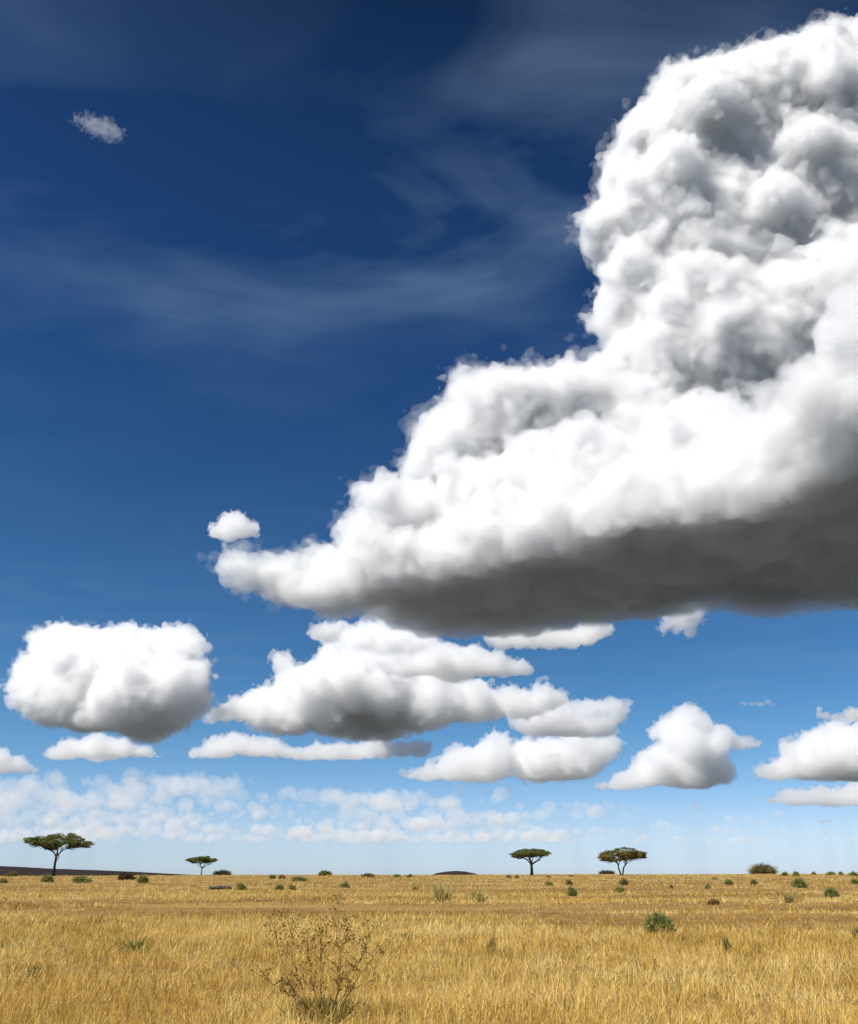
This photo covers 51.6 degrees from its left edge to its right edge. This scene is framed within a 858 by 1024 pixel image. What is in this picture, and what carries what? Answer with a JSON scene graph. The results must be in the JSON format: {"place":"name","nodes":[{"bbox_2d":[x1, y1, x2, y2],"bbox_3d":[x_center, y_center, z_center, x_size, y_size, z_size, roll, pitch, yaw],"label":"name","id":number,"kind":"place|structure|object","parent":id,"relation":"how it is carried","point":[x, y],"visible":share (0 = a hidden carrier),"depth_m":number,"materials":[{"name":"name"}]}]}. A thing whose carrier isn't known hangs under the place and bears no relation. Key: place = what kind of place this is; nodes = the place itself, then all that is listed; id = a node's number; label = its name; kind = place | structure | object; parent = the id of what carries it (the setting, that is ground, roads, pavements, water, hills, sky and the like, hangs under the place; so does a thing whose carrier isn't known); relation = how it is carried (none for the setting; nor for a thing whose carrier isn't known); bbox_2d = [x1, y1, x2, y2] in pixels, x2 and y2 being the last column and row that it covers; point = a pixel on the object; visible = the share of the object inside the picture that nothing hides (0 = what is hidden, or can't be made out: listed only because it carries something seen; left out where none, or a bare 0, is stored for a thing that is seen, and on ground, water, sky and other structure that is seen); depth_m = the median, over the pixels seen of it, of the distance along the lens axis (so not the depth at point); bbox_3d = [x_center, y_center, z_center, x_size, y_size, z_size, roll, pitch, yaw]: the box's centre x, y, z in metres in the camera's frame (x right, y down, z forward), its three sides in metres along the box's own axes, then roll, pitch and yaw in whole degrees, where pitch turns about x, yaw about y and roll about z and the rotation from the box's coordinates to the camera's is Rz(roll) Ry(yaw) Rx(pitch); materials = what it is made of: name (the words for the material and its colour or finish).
{"place":"outdoors","nodes":[
{"label":"outdoors","id":0,"kind":"place"},
{"bbox_2d":[0,866,185,875],"bbox_3d":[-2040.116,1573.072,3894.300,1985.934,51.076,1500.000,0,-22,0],"label":"hill","id":1,"kind":"structure","parent":0,"point":[23,871],"depth_m":3582.72,"materials":[{"name":"grey"}]},
{"bbox_2d":[0,873,857,1023],"bbox_3d":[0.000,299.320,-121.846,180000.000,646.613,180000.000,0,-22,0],"label":"ground","id":2,"kind":"structure","parent":0,"point":[581,887],"depth_m":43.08,"materials":[{"name":"yellow plant"}]},
{"bbox_2d":[0,877,7,882],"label":"shrub","id":3,"kind":"object","parent":2,"relation":"on","point":[2,880],"visible":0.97,"depth_m":129.60,"materials":[{"name":"green plant"}]},
{"bbox_2d":[4,870,18,876],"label":"shrub","id":4,"kind":"object","parent":2,"relation":"on","point":[11,873],"visible":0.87,"depth_m":222.41,"materials":[{"name":"green plant"}]},
{"bbox_2d":[26,963,51,977],"bbox_3d":[-7.379,8.599,16.648,0.461,0.288,0.485,17,-28,-36],"label":"grass tuft","id":5,"kind":"object","parent":2,"relation":"on","point":[31,972],"visible":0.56,"depth_m":16.58,"materials":[{"name":"green plant"}]},
{"bbox_2d":[40,873,53,881],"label":"shrub","id":6,"kind":"object","parent":2,"relation":"on","point":[47,878],"visible":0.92,"depth_m":137.66,"materials":[{"name":"green plant"}]},
{"bbox_2d":[22,833,93,875],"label":"acacia tree","id":7,"kind":"object","parent":2,"relation":"on","point":[49,842],"visible":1,"depth_m":243.24,"materials":[{"name":"green plant"}]},
{"bbox_2d":[69,874,92,882],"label":"shrub","id":8,"kind":"object","parent":2,"relation":"on","point":[83,879],"visible":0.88,"depth_m":130.98,"materials":[{"name":"green plant"}]},
{"bbox_2d":[117,873,136,879],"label":"shrub","id":9,"kind":"object","parent":2,"relation":"on","point":[126,876],"visible":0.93,"depth_m":161.34,"materials":[{"name":"brown plant"}]},
{"bbox_2d":[114,937,156,953],"bbox_3d":[-7.143,10.564,21.649,1.196,0.401,0.982,0,-22,0],"label":"grass tuft","id":10,"kind":"object","parent":2,"relation":"on","point":[140,943],"visible":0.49,"depth_m":21.58,"materials":[{"name":"green plant"}]},
{"bbox_2d":[136,873,149,882],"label":"shrub","id":11,"kind":"object","parent":2,"relation":"on","point":[143,879],"visible":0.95,"depth_m":131.56,"materials":[{"name":"green plant"}]},
{"bbox_2d":[185,856,217,874],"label":"acacia tree","id":12,"kind":"object","parent":2,"relation":"on","point":[204,859],"visible":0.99,"depth_m":277.99,"materials":[{"name":"green plant"}]},
{"bbox_2d":[209,885,231,889],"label":"fallen trunk","id":13,"kind":"object","parent":2,"relation":"on","point":[219,887],"visible":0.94,"depth_m":87.92,"materials":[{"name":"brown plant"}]},
{"bbox_2d":[212,869,231,874],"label":"thicket","id":14,"kind":"object","parent":2,"relation":"on","point":[222,872],"visible":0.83,"depth_m":304.56,"materials":[{"name":"green plant"}]},
{"bbox_2d":[235,881,247,890],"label":"shrub","id":15,"kind":"object","parent":2,"relation":"on","point":[241,887],"visible":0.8,"depth_m":84.38,"materials":[{"name":"green plant"}]},
{"bbox_2d":[275,883,283,889],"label":"shrub","id":16,"kind":"object","parent":2,"relation":"on","point":[278,886],"visible":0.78,"depth_m":88.31,"materials":[{"name":"green plant"}]},
{"bbox_2d":[288,884,295,889],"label":"shrub","id":17,"kind":"object","parent":2,"relation":"on","point":[292,887],"visible":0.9,"depth_m":88.61,"materials":[{"name":"brown plant"}]},
{"bbox_2d":[289,876,307,880],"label":"shrub","id":18,"kind":"object","parent":2,"relation":"on","point":[297,878],"visible":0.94,"depth_m":147.95,"materials":[{"name":"green plant"}]},
{"bbox_2d":[251,894,393,1023],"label":"dry weed","id":19,"kind":"object","parent":2,"relation":"on","point":[335,1003],"visible":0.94,"depth_m":11.77,"materials":[{"name":"brown plant"}]},
{"bbox_2d":[318,870,332,875],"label":"thicket","id":20,"kind":"object","parent":2,"relation":"on","point":[325,873],"visible":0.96,"depth_m":249.23,"materials":[{"name":"green plant"}]},
{"bbox_2d":[340,881,349,887],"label":"shrub","id":21,"kind":"object","parent":2,"relation":"on","point":[346,884],"visible":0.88,"depth_m":96.89,"materials":[{"name":"green plant"}]},
{"bbox_2d":[361,873,374,876],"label":"shrub","id":22,"kind":"object","parent":2,"relation":"on","point":[369,874],"visible":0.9,"depth_m":204.37,"materials":[{"name":"green plant"}]},
{"bbox_2d":[411,881,420,889],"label":"weed","id":23,"kind":"object","parent":2,"relation":"on","point":[415,887],"visible":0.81,"depth_m":90.19,"materials":[{"name":"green plant"}]},
{"bbox_2d":[427,880,459,901],"bbox_3d":[0.767,24.811,58.221,2.252,1.490,2.624,5,-23,-11],"label":"weed","id":24,"kind":"object","parent":2,"relation":"on","point":[438,894],"visible":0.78,"depth_m":57.99,"materials":[{"name":"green plant"}]},
{"bbox_2d":[462,887,490,901],"bbox_3d":[3.021,25.216,58.614,2.380,1.063,1.976,0,-22,0],"label":"weed","id":25,"kind":"object","parent":2,"relation":"on","point":[477,896],"visible":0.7,"depth_m":58.33,"materials":[{"name":"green plant"}]},
{"bbox_2d":[487,938,495,950],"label":"grass tuft","id":26,"kind":"object","parent":2,"relation":"on","point":[494,949],"visible":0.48,"depth_m":22.09,"materials":[{"name":"green plant"}]},
{"bbox_2d":[509,848,550,874],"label":"acacia tree","id":27,"kind":"object","parent":2,"relation":"on","point":[529,853],"visible":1,"depth_m":254.75,"materials":[{"name":"green plant"}]},
{"bbox_2d":[545,881,553,885],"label":"shrub","id":28,"kind":"object","parent":2,"relation":"on","point":[548,883],"visible":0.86,"depth_m":108.92,"materials":[{"name":"green plant"}]},
{"bbox_2d":[565,880,572,884],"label":"shrub","id":29,"kind":"object","parent":2,"relation":"on","point":[568,882],"visible":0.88,"depth_m":115.01,"materials":[{"name":"green plant"}]},
{"bbox_2d":[565,884,577,895],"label":"shrub","id":30,"kind":"object","parent":2,"relation":"on","point":[571,891],"visible":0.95,"depth_m":71.98,"materials":[{"name":"green plant"}]},
{"bbox_2d":[597,870,614,873],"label":"thicket","id":31,"kind":"object","parent":2,"relation":"on","point":[606,872],"visible":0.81,"depth_m":295.91,"materials":[{"name":"green plant"}]},
{"bbox_2d":[613,886,625,892],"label":"shrub","id":32,"kind":"object","parent":2,"relation":"on","point":[619,889],"visible":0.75,"depth_m":80.42,"materials":[{"name":"green plant"}]},
{"bbox_2d":[597,847,646,874],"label":"acacia tree","id":33,"kind":"object","parent":2,"relation":"on","point":[625,855],"visible":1,"depth_m":245.01,"materials":[{"name":"green plant"}]},
{"bbox_2d":[618,876,628,884],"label":"shrub","id":34,"kind":"object","parent":2,"relation":"on","point":[624,881],"visible":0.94,"depth_m":113.61,"materials":[{"name":"green plant"}]},
{"bbox_2d":[639,907,677,934],"bbox_3d":[7.195,12.753,27.682,1.269,0.847,1.390,0,-22,0],"label":"shrub","id":35,"kind":"object","parent":2,"relation":"on","point":[659,920],"visible":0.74,"depth_m":27.50,"materials":[{"name":"green plant"}]},
{"bbox_2d":[703,883,711,888],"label":"shrub","id":36,"kind":"object","parent":2,"relation":"on","point":[706,885],"visible":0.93,"depth_m":92.85,"materials":[{"name":"green plant"}]},
{"bbox_2d":[707,898,720,904],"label":"shrub","id":37,"kind":"object","parent":2,"relation":"on","point":[713,901],"visible":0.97,"depth_m":53.26,"materials":[{"name":"brown plant"}]},
{"bbox_2d":[724,879,732,884],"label":"shrub","id":38,"kind":"object","parent":2,"relation":"on","point":[728,882],"visible":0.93,"depth_m":113.62,"materials":[{"name":"green plant"}]},
{"bbox_2d":[722,936,735,953],"bbox_3d":[7.079,10.299,21.083,0.408,0.438,0.278,15,-27,-33],"label":"grass tuft","id":39,"kind":"object","parent":2,"relation":"on","point":[726,946],"visible":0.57,"depth_m":21.05,"materials":[{"name":"green plant"}]},
{"bbox_2d":[749,878,757,884],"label":"shrub","id":40,"kind":"object","parent":2,"relation":"on","point":[754,882],"visible":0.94,"depth_m":114.00,"materials":[{"name":"green plant"}]},
{"bbox_2d":[746,862,778,873],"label":"thicket","id":41,"kind":"object","parent":2,"relation":"on","point":[763,868],"visible":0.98,"depth_m":304.38,"materials":[{"name":"green plant"}]},
{"bbox_2d":[781,892,797,902],"bbox_3d":[22.915,24.565,56.651,1.014,0.783,1.467,0,-22,0],"label":"weed","id":42,"kind":"object","parent":2,"relation":"on","point":[787,898],"visible":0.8,"depth_m":56.34,"materials":[{"name":"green plant"}]},
{"bbox_2d":[790,877,807,887],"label":"shrub","id":43,"kind":"object","parent":2,"relation":"on","point":[799,882],"visible":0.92,"depth_m":98.69,"materials":[{"name":"green plant"}]},
{"bbox_2d":[823,886,839,897],"bbox_3d":[29.592,27.898,65.241,1.428,1.061,1.389,-13,-25,28],"label":"shrub","id":44,"kind":"object","parent":2,"relation":"on","point":[831,892],"visible":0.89,"depth_m":64.99,"materials":[{"name":"green plant"}]},
{"bbox_2d":[846,925,857,939],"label":"grass tuft","id":45,"kind":"object","parent":2,"relation":"on","point":[856,930],"visible":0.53,"depth_m":25.34,"materials":[{"name":"green plant"}]},
{"bbox_2d":[847,871,857,875],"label":"shrub","id":46,"kind":"object","parent":2,"relation":"on","point":[851,873],"visible":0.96,"depth_m":194.09,"materials":[{"name":"green plant"}]},
{"bbox_2d":[849,877,857,883],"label":"shrub","id":47,"kind":"object","parent":2,"relation":"on","point":[854,880],"visible":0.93,"depth_m":118.30,"materials":[{"name":"green plant"}]},
{"bbox_2d":[0,0,857,874],"label":"sky","id":48,"kind":"structure","parent":0,"point":[428,429],"materials":[{"name":"blue"}]},
{"bbox_2d":[433,871,477,874],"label":"hill","id":49,"kind":"structure","parent":0,"point":[455,872],"depth_m":2323.08,"materials":[{"name":"grey"}]}
]}

